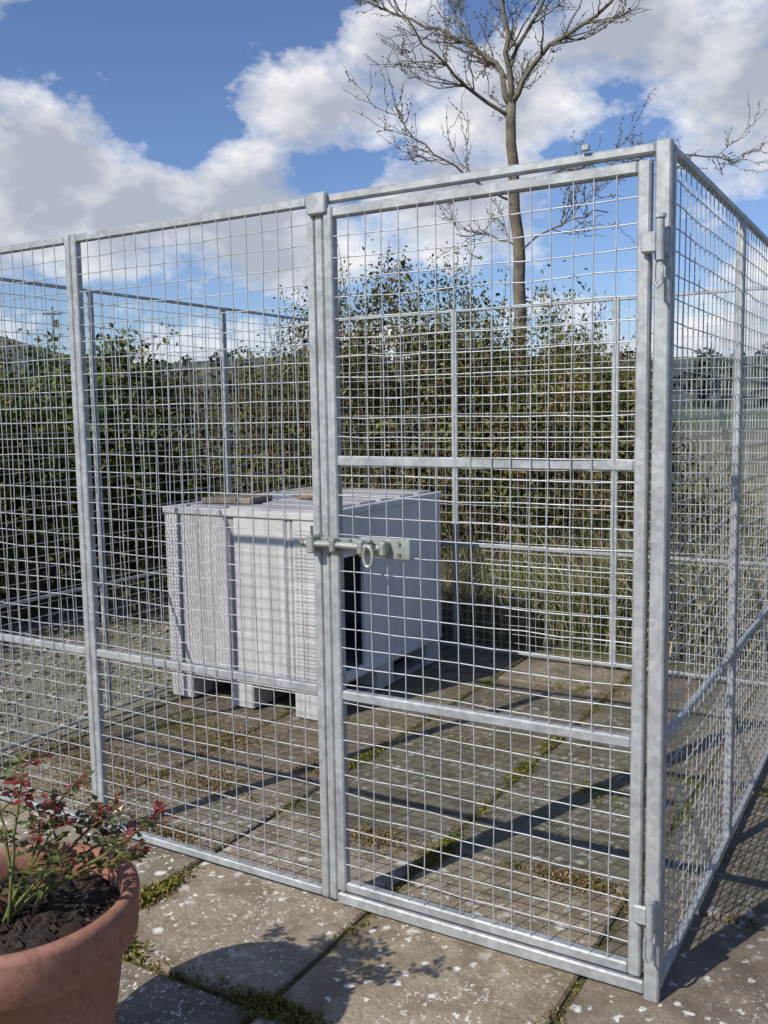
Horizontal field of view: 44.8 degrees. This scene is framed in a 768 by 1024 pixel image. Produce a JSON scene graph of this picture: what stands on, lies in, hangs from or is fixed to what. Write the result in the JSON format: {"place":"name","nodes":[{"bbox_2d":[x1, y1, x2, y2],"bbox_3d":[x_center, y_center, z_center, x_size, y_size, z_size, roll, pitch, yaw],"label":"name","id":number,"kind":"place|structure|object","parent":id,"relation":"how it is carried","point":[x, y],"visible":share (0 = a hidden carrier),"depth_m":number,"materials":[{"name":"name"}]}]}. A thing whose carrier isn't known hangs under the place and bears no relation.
{"place":"outdoors","nodes":[
{"label":"outdoors","id":0,"kind":"place"},
{"bbox_2d":[0,638,767,1023],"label":"paving","id":1,"kind":"structure","parent":0,"point":[212,920],"depth_m":2.80,"materials":[{"name":"grey concrete"}]},
{"bbox_2d":[0,842,139,1023],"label":"terracotta pot","id":2,"kind":"object","parent":1,"relation":"on","point":[64,948],"visible":0.78,"depth_m":1.71,"materials":[{"name":"ceramic"}]},
{"bbox_2d":[0,752,177,924],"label":"rose bush","id":3,"kind":"object","parent":2,"relation":"on","point":[26,898],"visible":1,"depth_m":1.79,"materials":[{"name":"green plant"}]},
{"bbox_2d":[0,570,182,760],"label":"gravel","id":4,"kind":"structure","parent":1,"relation":"on","point":[116,714],"depth_m":4.99,"materials":[{"name":"grey gravel"}]},
{"bbox_2d":[162,491,439,720],"bbox_3d":[-0.364,0.388,4.753,0.882,0.921,1.196,3,7,30],"label":"dog kennel","id":5,"kind":"object","parent":1,"relation":"on","point":[279,594],"visible":0.58,"depth_m":4.26,"materials":[{"name":"grey painted wood"}]},
{"bbox_2d":[178,487,430,512],"bbox_3d":[-0.360,-0.059,4.715,0.819,0.036,1.149,3,7,30],"label":"lid","id":6,"kind":"object","parent":5,"relation":"on","point":[276,503],"visible":0.41,"depth_m":4.50,"materials":[{"name":"weathered grey painted wood"}]},
{"bbox_2d":[202,494,272,504],"bbox_3d":[-0.705,-0.064,4.492,0.260,0.029,0.240,1,6,19],"label":"stone weight","id":7,"kind":"object","parent":6,"relation":"on","point":[232,499],"visible":0.88,"depth_m":4.40,"materials":[{"name":"grey stone"}]},
{"bbox_2d":[294,488,312,500],"bbox_3d":[-0.343,-0.081,4.585,0.225,0.071,0.164,8,10,54],"label":"top rock","id":8,"kind":"object","parent":6,"relation":"on","point":[306,491],"visible":0.33,"depth_m":4.53,"materials":[{"name":"stone"}]},
{"bbox_2d":[343,491,441,682],"bbox_3d":[0.013,0.343,4.547,0.027,0.800,1.160,3,7,30],"label":"doorway side","id":9,"kind":"structure","parent":5,"relation":"attached to","point":[411,569],"depth_m":4.64,"materials":[{"name":"grey plastic"}]},
{"bbox_2d":[179,514,426,706],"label":"dark bars and pallet","id":10,"kind":"object","parent":1,"relation":"on","point":[412,666],"visible":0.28,"depth_m":4.42,"materials":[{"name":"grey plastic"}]},
{"bbox_2d":[0,137,767,1002],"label":"wire dog pen","id":11,"kind":"object","parent":1,"relation":"on","point":[326,543],"visible":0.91,"depth_m":2.46,"materials":[{"name":"metal"}]},
{"bbox_2d":[333,175,637,958],"bbox_3d":[0.216,0.148,2.244,0.777,1.763,0.021,3,7,31],"label":"door mesh","id":12,"kind":"structure","parent":11,"relation":"in","point":[616,199],"depth_m":2.22,"materials":[{"name":"metal"}]},
{"bbox_2d":[0,593,767,1023],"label":"moss","id":13,"kind":"object","parent":1,"relation":"on","point":[282,1011],"visible":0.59,"depth_m":3.26,"materials":[{"name":"green plant"}]},
{"bbox_2d":[0,336,767,677],"bbox_3d":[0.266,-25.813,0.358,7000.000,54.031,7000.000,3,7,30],"label":"ground","id":14,"kind":"structure","parent":0,"point":[706,466],"depth_m":35.05,"materials":[{"name":"green plant"}]},
{"bbox_2d":[43,306,61,366],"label":"utility pole","id":15,"kind":"object","parent":14,"relation":"on","point":[55,322],"visible":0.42,"depth_m":69.60,"materials":[{"name":"brown wood"}]},
{"bbox_2d":[0,320,261,625],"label":"laurel hedge","id":16,"kind":"object","parent":14,"relation":"on","point":[115,493],"visible":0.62,"depth_m":6.94,"materials":[{"name":"green plant"}]},
{"bbox_2d":[5,342,767,413],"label":"distant trees","id":17,"kind":"object","parent":14,"relation":"on","point":[184,373],"visible":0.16,"depth_m":179.94,"materials":[{"name":"green plant"}]},
{"bbox_2d":[122,235,747,600],"bbox_3d":[0.203,-0.857,7.630,5.212,2.808,3.248,3,7,30],"label":"mixed hedge","id":18,"kind":"object","parent":14,"relation":"on","point":[501,448],"visible":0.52,"depth_m":6.95,"materials":[{"name":"green plant"}]},
{"bbox_2d":[342,0,767,541],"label":"bare tree","id":19,"kind":"object","parent":14,"relation":"on","point":[510,98],"visible":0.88,"depth_m":9.04,"materials":[{"name":"brown plant"}]},
{"bbox_2d":[603,446,767,593],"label":"scrub","id":20,"kind":"object","parent":14,"relation":"on","point":[702,508],"visible":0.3,"depth_m":6.58,"materials":[{"name":"green plant"}]},
{"bbox_2d":[0,0,767,362],"label":"sky","id":21,"kind":"structure","parent":0,"point":[114,113],"materials":[{"name":"blue"}]},
{"bbox_2d":[441,440,767,676],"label":"dry grass","id":22,"kind":"structure","parent":0,"point":[537,604],"depth_m":5.45,"materials":[{"name":"beige plant"}]}
]}

